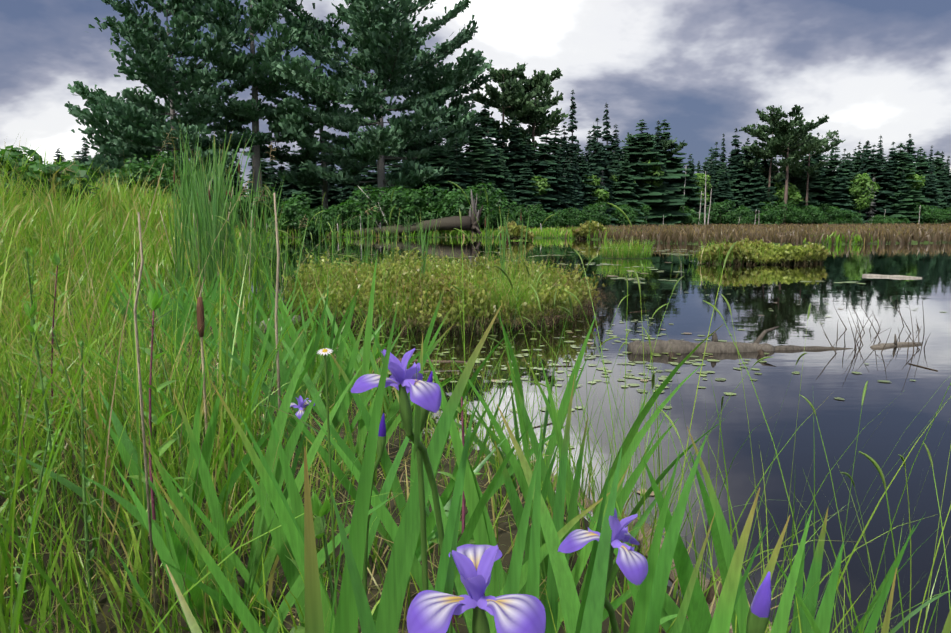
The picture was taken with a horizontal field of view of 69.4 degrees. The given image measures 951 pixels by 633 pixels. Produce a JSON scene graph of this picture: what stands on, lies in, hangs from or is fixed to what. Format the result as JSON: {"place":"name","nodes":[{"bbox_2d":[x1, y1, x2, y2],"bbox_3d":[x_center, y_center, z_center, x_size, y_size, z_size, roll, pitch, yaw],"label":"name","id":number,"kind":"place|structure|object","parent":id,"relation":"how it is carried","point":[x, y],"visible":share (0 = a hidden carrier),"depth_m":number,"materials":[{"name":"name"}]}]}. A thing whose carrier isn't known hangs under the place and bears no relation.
{"place":"outdoors","nodes":[
{"label":"outdoors","id":0,"kind":"place"},
{"bbox_2d":[64,84,189,184],"bbox_3d":[-29.935,-14.212,59.819,9.439,11.527,11.775,-5,10,-33],"label":"pine","id":1,"kind":"object","parent":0,"point":[97,144],"depth_m":56.73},
{"bbox_2d":[67,0,284,183],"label":"pine","id":2,"kind":"object","parent":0,"point":[130,115],"depth_m":49.21,"materials":[{"name":"plant"}]},
{"bbox_2d":[178,0,325,206],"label":"pine","id":3,"kind":"object","parent":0,"point":[225,12],"depth_m":51.93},
{"bbox_2d":[258,3,389,216],"bbox_3d":[-13.098,-17.463,60.331,11.829,19.142,13.091,7,11,40],"label":"pine","id":4,"kind":"object","parent":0,"point":[305,179],"depth_m":59.08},
{"bbox_2d":[269,0,477,204],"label":"pine","id":5,"kind":"object","parent":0,"point":[373,43],"depth_m":51.17,"materials":[{"name":"plant"}]},
{"bbox_2d":[396,31,495,179],"bbox_3d":[-3.257,-16.953,62.518,10.269,17.542,11.711,0,8,-2],"label":"pine","id":6,"kind":"object","parent":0,"point":[442,73],"depth_m":59.64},
{"bbox_2d":[0,134,950,632],"bbox_3d":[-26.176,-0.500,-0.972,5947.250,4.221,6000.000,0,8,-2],"label":"ground","id":7,"kind":"structure","parent":0,"point":[506,538],"depth_m":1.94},
{"bbox_2d":[0,149,97,189],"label":"bank shrub","id":8,"kind":"object","parent":7,"relation":"on","point":[86,167],"depth_m":22.49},
{"bbox_2d":[0,145,99,205],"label":"bank shrub","id":9,"kind":"object","parent":7,"relation":"on","point":[35,164],"depth_m":15.83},
{"bbox_2d":[104,165,156,188],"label":"shrub","id":10,"kind":"object","parent":7,"relation":"on","point":[120,178],"visible":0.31,"depth_m":43.34,"materials":[{"name":"green plant"}]},
{"bbox_2d":[114,163,189,203],"bbox_3d":[-21.048,-8.267,44.511,4.634,3.378,3.973,8,11,43],"label":"shrub","id":11,"kind":"object","parent":7,"relation":"on","point":[164,178],"visible":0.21,"depth_m":44.35,"materials":[{"name":"green plant"}]},
{"bbox_2d":[112,150,212,195],"bbox_3d":[-21.164,-9.163,46.546,6.328,4.013,6.195,3,9,18],"label":"shrub","id":12,"kind":"object","parent":7,"relation":"on","point":[155,168],"visible":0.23,"depth_m":45.20,"materials":[{"name":"green plant"}]},
{"bbox_2d":[224,156,244,201],"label":"spruce","id":13,"kind":"object","parent":7,"relation":"on","point":[234,182],"visible":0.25,"depth_m":75.10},
{"bbox_2d":[227,186,286,233],"bbox_3d":[-15.165,-7.175,47.073,4.215,3.572,3.613,2,8,11],"label":"shrub","id":14,"kind":"object","parent":7,"relation":"on","point":[260,202],"visible":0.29,"depth_m":46.72,"materials":[{"name":"green plant"}]},
{"bbox_2d":[245,158,280,206],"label":"spruce","id":15,"kind":"object","parent":7,"relation":"on","point":[266,177],"visible":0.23,"depth_m":74.19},
{"bbox_2d":[267,159,283,203],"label":"spruce","id":16,"kind":"object","parent":7,"relation":"on","point":[271,163],"visible":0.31,"depth_m":77.39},
{"bbox_2d":[277,145,301,205],"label":"spruce","id":17,"kind":"object","parent":7,"relation":"on","point":[291,187],"visible":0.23,"depth_m":75.60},
{"bbox_2d":[267,194,314,234],"bbox_3d":[-12.656,-6.999,47.529,3.620,3.073,3.104,-3,9,-19],"label":"shrub","id":18,"kind":"object","parent":7,"relation":"on","point":[296,205],"visible":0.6,"depth_m":46.97,"materials":[{"name":"green plant"}]},
{"bbox_2d":[289,162,329,213],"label":"spruce","id":19,"kind":"object","parent":7,"relation":"on","point":[313,194],"visible":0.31,"depth_m":71.32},
{"bbox_2d":[291,209,328,237],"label":"shrub","id":20,"kind":"object","parent":7,"relation":"on","point":[313,229],"visible":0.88,"depth_m":45.92,"materials":[{"name":"green plant"}]},
{"bbox_2d":[327,154,343,218],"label":"spruce","id":21,"kind":"object","parent":7,"relation":"on","point":[333,188],"visible":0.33,"depth_m":73.95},
{"bbox_2d":[321,201,361,235],"bbox_3d":[-9.262,-6.707,47.969,2.918,2.716,3.008,-1,8,-10],"label":"shrub","id":22,"kind":"object","parent":7,"relation":"on","point":[337,209],"visible":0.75,"depth_m":47.32,"materials":[{"name":"green plant"}]},
{"bbox_2d":[341,169,363,206],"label":"spruce","id":23,"kind":"object","parent":7,"relation":"on","point":[350,189],"visible":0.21,"depth_m":75.42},
{"bbox_2d":[134,115,590,632],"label":"cattail","id":24,"kind":"object","parent":7,"relation":"on","point":[199,209],"depth_m":7.83},
{"bbox_2d":[362,161,387,215],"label":"spruce","id":25,"kind":"object","parent":7,"relation":"on","point":[372,176],"visible":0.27,"depth_m":81.90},
{"bbox_2d":[340,185,423,226],"bbox_3d":[-6.551,-7.603,48.480,5.811,3.517,5.689,-1,8,-5],"label":"shrub","id":26,"kind":"object","parent":7,"relation":"on","point":[408,207],"visible":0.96,"depth_m":47.25,"materials":[{"name":"green plant"}]},
{"bbox_2d":[383,184,445,224],"bbox_3d":[-4.074,-7.547,49.854,4.502,4.049,4.640,2,8,14],"label":"shrub","id":27,"kind":"object","parent":7,"relation":"on","point":[420,195],"visible":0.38,"depth_m":48.77,"materials":[{"name":"green plant"}]},
{"bbox_2d":[350,190,483,237],"bbox_3d":[-3.966,-6.654,46.824,9.225,4.025,2.215,0,8,-2],"label":"fallen tree","id":28,"kind":"object","parent":7,"relation":"on","point":[470,222],"visible":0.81,"depth_m":46.63,"materials":[{"name":"brown wood"}]},
{"bbox_2d":[419,138,459,230],"bbox_3d":[-2.611,-9.750,52.936,6.616,8.040,5.936,8,11,44],"label":"spruce","id":29,"kind":"object","parent":7,"relation":"on","point":[438,154],"visible":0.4,"depth_m":52.09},
{"bbox_2d":[445,138,484,225],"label":"spruce","id":30,"kind":"object","parent":7,"relation":"on","point":[457,165],"visible":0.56,"depth_m":53.08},
{"bbox_2d":[430,182,516,227],"bbox_3d":[-0.083,-7.808,49.486,6.013,3.631,5.886,5,10,32],"label":"shrub","id":31,"kind":"object","parent":7,"relation":"on","point":[451,207],"visible":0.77,"depth_m":48.48,"materials":[{"name":"green plant"}]},
{"bbox_2d":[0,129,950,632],"bbox_3d":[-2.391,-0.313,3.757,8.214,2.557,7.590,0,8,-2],"label":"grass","id":32,"kind":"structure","parent":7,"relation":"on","point":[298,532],"depth_m":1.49,"materials":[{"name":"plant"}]},
{"bbox_2d":[475,165,498,229],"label":"spruce","id":33,"kind":"object","parent":7,"relation":"on","point":[482,179],"visible":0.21,"depth_m":53.99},
{"bbox_2d":[460,102,516,206],"bbox_3d":[0.817,-12.362,58.705,6.399,11.562,6.196,8,11,41],"label":"spruce","id":34,"kind":"object","parent":7,"relation":"on","point":[486,122],"visible":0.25,"depth_m":58.17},
{"bbox_2d":[478,126,498,182],"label":"spruce","id":35,"kind":"object","parent":7,"relation":"on","point":[488,140],"visible":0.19,"depth_m":56.89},
{"bbox_2d":[455,127,525,225],"bbox_3d":[0.105,-10.797,55.842,8.382,9.255,6.882,3,8,17],"label":"spruce","id":36,"kind":"object","parent":7,"relation":"on","point":[476,144],"visible":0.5,"depth_m":54.81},
{"bbox_2d":[495,161,521,218],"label":"spruce","id":37,"kind":"object","parent":7,"relation":"on","point":[505,186],"visible":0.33,"depth_m":55.96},
{"bbox_2d":[505,131,524,198],"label":"spruce","id":38,"kind":"object","parent":7,"relation":"on","point":[513,160],"visible":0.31,"depth_m":60.19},
{"bbox_2d":[504,116,535,202],"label":"spruce","id":39,"kind":"object","parent":7,"relation":"on","point":[518,135],"visible":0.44,"depth_m":60.28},
{"bbox_2d":[496,99,543,151],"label":"red pine","id":40,"kind":"object","parent":7,"relation":"on","point":[506,112],"depth_m":69.87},
{"bbox_2d":[505,202,546,228],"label":"shrub","id":41,"kind":"object","parent":7,"relation":"on","point":[539,219],"visible":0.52,"depth_m":55.69,"materials":[{"name":"green plant"}]},
{"bbox_2d":[521,133,535,177],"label":"spruce","id":42,"kind":"object","parent":7,"relation":"on","point":[528,154],"visible":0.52,"depth_m":61.41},
{"bbox_2d":[514,161,544,228],"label":"spruce","id":43,"kind":"object","parent":7,"relation":"on","point":[527,198],"visible":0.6,"depth_m":59.02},
{"bbox_2d":[296,331,769,632],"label":"iris stems","id":44,"kind":"object","parent":7,"relation":"on","point":[754,624],"visible":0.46,"depth_m":0.74,"materials":[{"name":"green plant"}]},
{"bbox_2d":[290,329,770,632],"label":"iris flowers","id":45,"kind":"object","parent":44,"relation":"on","point":[430,611],"visible":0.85,"depth_m":0.41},
{"bbox_2d":[498,68,568,172],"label":"red pine","id":46,"kind":"object","parent":7,"relation":"on","point":[539,112],"depth_m":65.03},
{"bbox_2d":[528,176,550,201],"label":"deciduous tree","id":47,"kind":"object","parent":7,"relation":"on","point":[542,185],"depth_m":60.35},
{"bbox_2d":[530,124,563,221],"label":"spruce","id":48,"kind":"object","parent":7,"relation":"on","point":[543,168],"visible":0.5,"depth_m":61.11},
{"bbox_2d":[549,146,572,221],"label":"spruce","id":49,"kind":"object","parent":7,"relation":"on","point":[559,179],"visible":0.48,"depth_m":61.68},
{"bbox_2d":[535,126,590,205],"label":"spruce","id":50,"kind":"object","parent":7,"relation":"on","point":[555,146],"visible":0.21,"depth_m":66.18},
{"bbox_2d":[549,207,584,227],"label":"shrub","id":51,"kind":"object","parent":7,"relation":"on","point":[567,214],"visible":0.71,"depth_m":59.77,"materials":[{"name":"green plant"}]},
{"bbox_2d":[562,160,578,226],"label":"spruce","id":52,"kind":"object","parent":7,"relation":"on","point":[569,197],"visible":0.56,"depth_m":62.85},
{"bbox_2d":[566,90,580,167],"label":"spruce","id":53,"kind":"object","parent":7,"relation":"on","point":[572,128],"visible":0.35,"depth_m":70.86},
{"bbox_2d":[563,157,586,218],"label":"spruce","id":54,"kind":"object","parent":7,"relation":"on","point":[574,183],"visible":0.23,"depth_m":63.60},
{"bbox_2d":[563,143,592,215],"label":"spruce","id":55,"kind":"object","parent":7,"relation":"on","point":[571,148],"visible":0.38,"depth_m":65.03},
{"bbox_2d":[574,206,598,225],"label":"shrub","id":56,"kind":"object","parent":7,"relation":"on","point":[584,213],"visible":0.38,"depth_m":63.56,"materials":[{"name":"green plant"}]},
{"bbox_2d":[577,152,601,222],"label":"spruce","id":57,"kind":"object","parent":7,"relation":"on","point":[586,190],"visible":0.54,"depth_m":66.89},
{"bbox_2d":[248,274,937,632],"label":"logs","id":58,"kind":"object","parent":7,"relation":"on","point":[714,345],"visible":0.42,"depth_m":6.52,"materials":[{"name":"brown wood"}]},
{"bbox_2d":[584,174,609,205],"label":"deciduous tree","id":59,"kind":"object","parent":7,"relation":"on","point":[602,195],"depth_m":68.38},
{"bbox_2d":[580,117,615,210],"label":"spruce","id":60,"kind":"object","parent":7,"relation":"on","point":[602,153],"visible":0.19,"depth_m":72.23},
{"bbox_2d":[585,201,610,225],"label":"shrub","id":61,"kind":"object","parent":7,"relation":"on","point":[603,219],"visible":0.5,"depth_m":66.16,"materials":[{"name":"green plant"}]},
{"bbox_2d":[587,125,618,226],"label":"spruce","id":62,"kind":"object","parent":7,"relation":"on","point":[594,166],"visible":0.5,"depth_m":69.23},
{"bbox_2d":[601,104,614,164],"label":"spruce","id":63,"kind":"object","parent":7,"relation":"on","point":[606,137],"visible":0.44,"depth_m":76.83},
{"bbox_2d":[608,153,622,202],"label":"spruce","id":64,"kind":"object","parent":7,"relation":"on","point":[613,163],"visible":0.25,"depth_m":74.69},
{"bbox_2d":[610,125,632,206],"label":"spruce","id":65,"kind":"object","parent":7,"relation":"on","point":[617,152],"visible":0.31,"depth_m":76.71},
{"bbox_2d":[608,204,637,225],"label":"shrub","id":66,"kind":"object","parent":7,"relation":"on","point":[630,215],"visible":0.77,"depth_m":69.91,"materials":[{"name":"green plant"}]},
{"bbox_2d":[612,151,644,226],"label":"spruce","id":67,"kind":"object","parent":7,"relation":"on","point":[625,195],"visible":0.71,"depth_m":72.90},
{"bbox_2d":[631,158,654,225],"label":"spruce","id":68,"kind":"object","parent":7,"relation":"on","point":[637,189],"visible":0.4,"depth_m":76.79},
{"bbox_2d":[630,158,664,188],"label":"deciduous tree","id":69,"kind":"object","parent":7,"relation":"on","point":[658,182],"visible":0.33,"depth_m":77.75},
{"bbox_2d":[617,135,678,224],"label":"spruce","id":70,"kind":"object","parent":7,"relation":"on","point":[630,150],"visible":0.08,"depth_m":78.83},
{"bbox_2d":[620,119,690,225],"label":"spruce","id":71,"kind":"object","parent":7,"relation":"on","point":[656,196],"visible":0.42,"depth_m":77.67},
{"bbox_2d":[650,120,672,210],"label":"spruce","id":72,"kind":"object","parent":7,"relation":"on","point":[657,139],"visible":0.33,"depth_m":80.74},
{"bbox_2d":[664,151,689,216],"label":"spruce","id":73,"kind":"object","parent":7,"relation":"on","point":[676,185],"visible":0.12,"depth_m":82.34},
{"bbox_2d":[651,119,707,223],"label":"spruce","id":74,"kind":"object","parent":7,"relation":"on","point":[677,163],"visible":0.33,"depth_m":82.23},
{"bbox_2d":[674,205,702,225],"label":"shrub","id":75,"kind":"object","parent":7,"relation":"on","point":[691,219],"visible":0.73,"depth_m":79.36,"materials":[{"name":"green plant"}]},
{"bbox_2d":[679,154,701,220],"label":"spruce","id":76,"kind":"object","parent":7,"relation":"on","point":[690,181],"visible":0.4,"depth_m":83.05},
{"bbox_2d":[681,173,711,211],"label":"deciduous tree","id":77,"kind":"object","parent":7,"relation":"on","point":[701,178],"depth_m":84.76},
{"bbox_2d":[698,154,716,213],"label":"spruce","id":78,"kind":"object","parent":7,"relation":"on","point":[711,174],"visible":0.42,"depth_m":86.32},
{"bbox_2d":[697,142,722,211],"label":"spruce","id":79,"kind":"object","parent":7,"relation":"on","point":[716,168],"visible":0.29,"depth_m":88.95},
{"bbox_2d":[706,199,735,225],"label":"shrub","id":80,"kind":"object","parent":7,"relation":"on","point":[716,208],"visible":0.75,"depth_m":83.47,"materials":[{"name":"green plant"}]},
{"bbox_2d":[711,164,735,224],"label":"spruce","id":81,"kind":"object","parent":7,"relation":"on","point":[716,186],"visible":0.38,"depth_m":87.02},
{"bbox_2d":[712,167,735,222],"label":"spruce","id":82,"kind":"object","parent":7,"relation":"on","point":[723,189],"visible":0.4,"depth_m":85.77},
{"bbox_2d":[726,128,747,205],"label":"spruce","id":83,"kind":"object","parent":7,"relation":"on","point":[734,159],"visible":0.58,"depth_m":92.85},
{"bbox_2d":[728,205,753,224],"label":"shrub","id":84,"kind":"object","parent":7,"relation":"on","point":[740,212],"visible":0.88,"depth_m":83.14,"materials":[{"name":"green plant"}]},
{"bbox_2d":[733,138,754,215],"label":"spruce","id":85,"kind":"object","parent":7,"relation":"on","point":[742,193],"visible":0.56,"depth_m":91.17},
{"bbox_2d":[744,159,768,223],"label":"spruce","id":86,"kind":"object","parent":7,"relation":"on","point":[755,199],"visible":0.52,"depth_m":89.11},
{"bbox_2d":[746,156,777,216],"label":"spruce","id":87,"kind":"object","parent":7,"relation":"on","point":[765,166],"visible":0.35,"depth_m":90.60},
{"bbox_2d":[754,209,782,225],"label":"shrub","id":88,"kind":"object","parent":7,"relation":"on","point":[766,217],"visible":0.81,"depth_m":84.67,"materials":[{"name":"green plant"}]},
{"bbox_2d":[764,168,777,219],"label":"spruce","id":89,"kind":"object","parent":7,"relation":"on","point":[770,197],"visible":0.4,"depth_m":89.62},
{"bbox_2d":[754,200,795,223],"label":"shrub","id":90,"kind":"object","parent":7,"relation":"on","point":[783,212],"visible":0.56,"depth_m":87.63,"materials":[{"name":"green plant"}]},
{"bbox_2d":[741,120,813,202],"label":"red pine","id":91,"kind":"object","parent":7,"relation":"on","point":[779,141],"depth_m":87.44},
{"bbox_2d":[739,104,828,223],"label":"red pine","id":92,"kind":"object","parent":7,"relation":"on","point":[775,122],"depth_m":85.81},
{"bbox_2d":[773,181,802,205],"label":"deciduous tree","id":93,"kind":"object","parent":7,"relation":"on","point":[795,196],"depth_m":89.20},
{"bbox_2d":[776,161,821,223],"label":"spruce","id":94,"kind":"object","parent":7,"relation":"on","point":[798,182],"visible":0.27,"depth_m":93.31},
{"bbox_2d":[786,208,812,224],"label":"shrub","id":95,"kind":"object","parent":7,"relation":"on","point":[797,219],"visible":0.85,"depth_m":86.79,"materials":[{"name":"green plant"}]},
{"bbox_2d":[796,161,822,211],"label":"spruce","id":96,"kind":"object","parent":7,"relation":"on","point":[809,194],"visible":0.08,"depth_m":93.87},
{"bbox_2d":[795,205,826,224],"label":"shrub","id":97,"kind":"object","parent":7,"relation":"on","point":[817,214],"visible":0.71,"depth_m":86.88,"materials":[{"name":"green plant"}]},
{"bbox_2d":[800,153,833,214],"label":"spruce","id":98,"kind":"object","parent":7,"relation":"on","point":[816,179],"visible":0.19,"depth_m":95.88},
{"bbox_2d":[806,133,827,208],"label":"spruce","id":99,"kind":"object","parent":7,"relation":"on","point":[817,158],"visible":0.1,"depth_m":96.83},
{"bbox_2d":[789,130,844,208],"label":"red pine","id":100,"kind":"object","parent":7,"relation":"on","point":[798,172],"depth_m":91.22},
{"bbox_2d":[818,204,841,223],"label":"shrub","id":101,"kind":"object","parent":7,"relation":"on","point":[831,211],"visible":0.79,"depth_m":90.01,"materials":[{"name":"green plant"}]},
{"bbox_2d":[826,160,854,221],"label":"spruce","id":102,"kind":"object","parent":7,"relation":"on","point":[838,195],"visible":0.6,"depth_m":94.56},
{"bbox_2d":[818,147,865,219],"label":"spruce","id":103,"kind":"object","parent":7,"relation":"on","point":[834,162],"visible":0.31,"depth_m":96.16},
{"bbox_2d":[835,209,862,224],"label":"shrub","id":104,"kind":"object","parent":7,"relation":"on","point":[842,220],"visible":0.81,"depth_m":88.13,"materials":[{"name":"green plant"}]},
{"bbox_2d":[841,153,867,222],"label":"spruce","id":105,"kind":"object","parent":7,"relation":"on","point":[849,199],"visible":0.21,"depth_m":95.69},
{"bbox_2d":[847,173,879,217],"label":"deciduous tree","id":106,"kind":"object","parent":7,"relation":"on","point":[863,181],"depth_m":94.47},
{"bbox_2d":[851,140,877,193],"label":"spruce","id":107,"kind":"object","parent":7,"relation":"on","point":[867,151],"visible":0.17,"depth_m":100.63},
{"bbox_2d":[857,148,873,219],"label":"spruce","id":108,"kind":"object","parent":7,"relation":"on","point":[863,169],"visible":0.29,"depth_m":97.96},
{"bbox_2d":[862,145,885,215],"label":"spruce","id":109,"kind":"object","parent":7,"relation":"on","point":[871,167],"visible":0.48,"depth_m":98.54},
{"bbox_2d":[874,136,884,192],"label":"spruce","id":110,"kind":"object","parent":7,"relation":"on","point":[881,151],"visible":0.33,"depth_m":99.70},
{"bbox_2d":[873,142,903,218],"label":"spruce","id":111,"kind":"object","parent":7,"relation":"on","point":[890,168],"visible":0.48,"depth_m":96.64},
{"bbox_2d":[874,157,912,218],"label":"spruce","id":112,"kind":"object","parent":7,"relation":"on","point":[893,186],"visible":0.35,"depth_m":96.45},
{"bbox_2d":[870,143,934,224],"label":"spruce","id":113,"kind":"object","parent":7,"relation":"on","point":[914,193],"visible":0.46,"depth_m":96.47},
{"bbox_2d":[894,168,911,222],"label":"spruce","id":114,"kind":"object","parent":7,"relation":"on","point":[902,189],"visible":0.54,"depth_m":95.78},
{"bbox_2d":[902,169,925,201],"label":"deciduous tree","id":115,"kind":"object","parent":7,"relation":"on","point":[917,185],"depth_m":97.53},
{"bbox_2d":[908,202,940,222],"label":"shrub","id":116,"kind":"object","parent":7,"relation":"on","point":[923,209],"visible":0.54,"depth_m":94.82,"materials":[{"name":"green plant"}]},
{"bbox_2d":[914,147,942,210],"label":"spruce","id":117,"kind":"object","parent":7,"relation":"on","point":[920,163],"visible":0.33,"depth_m":99.79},
{"bbox_2d":[918,160,941,223],"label":"spruce","id":118,"kind":"object","parent":7,"relation":"on","point":[930,191],"visible":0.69,"depth_m":97.58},
{"bbox_2d":[917,210,948,224],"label":"shrub","id":119,"kind":"object","parent":7,"relation":"on","point":[938,220],"visible":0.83,"depth_m":92.94,"materials":[{"name":"green plant"}]},
{"bbox_2d":[921,150,946,222],"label":"spruce","id":120,"kind":"object","parent":7,"relation":"on","point":[940,200],"visible":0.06,"depth_m":100.60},
{"bbox_2d":[931,151,946,184],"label":"spruce","id":121,"kind":"object","parent":7,"relation":"on","point":[936,161],"visible":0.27,"depth_m":111.05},
{"bbox_2d":[936,164,949,207],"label":"spruce","id":122,"kind":"object","parent":7,"relation":"on","point":[943,187],"visible":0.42,"depth_m":103.77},
{"bbox_2d":[0,0,950,193],"label":"sky","id":123,"kind":"structure","parent":0,"point":[877,68],"materials":[{"name":"grey"}]},
{"bbox_2d":[471,62,551,146],"bbox_3d":[2.919,-16.075,63.956,7.734,15.597,5.907,3,9,20],"label":"red pine","id":124,"kind":"object","parent":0,"point":[498,98],"depth_m":63.15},
{"bbox_2d":[267,220,829,338],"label":"island","id":125,"kind":"structure","parent":0,"point":[759,251],"depth_m":8.51,"materials":[{"name":"plant"}]},
{"bbox_2d":[244,222,950,244],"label":"shore grass","id":126,"kind":"structure","parent":0,"point":[865,233],"depth_m":38.89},
{"bbox_2d":[245,237,950,632],"bbox_3d":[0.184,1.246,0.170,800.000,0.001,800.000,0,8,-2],"label":"water","id":127,"kind":"structure","parent":0,"point":[757,299],"depth_m":5.17,"materials":[{"name":"liquid"}]},
{"bbox_2d":[298,246,917,495],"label":"lily pads","id":128,"kind":"object","parent":127,"relation":"on","point":[662,377],"visible":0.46,"depth_m":6.13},
{"bbox_2d":[642,136,687,181],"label":"red pine","id":129,"kind":"object","parent":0,"point":[664,146],"depth_m":81.54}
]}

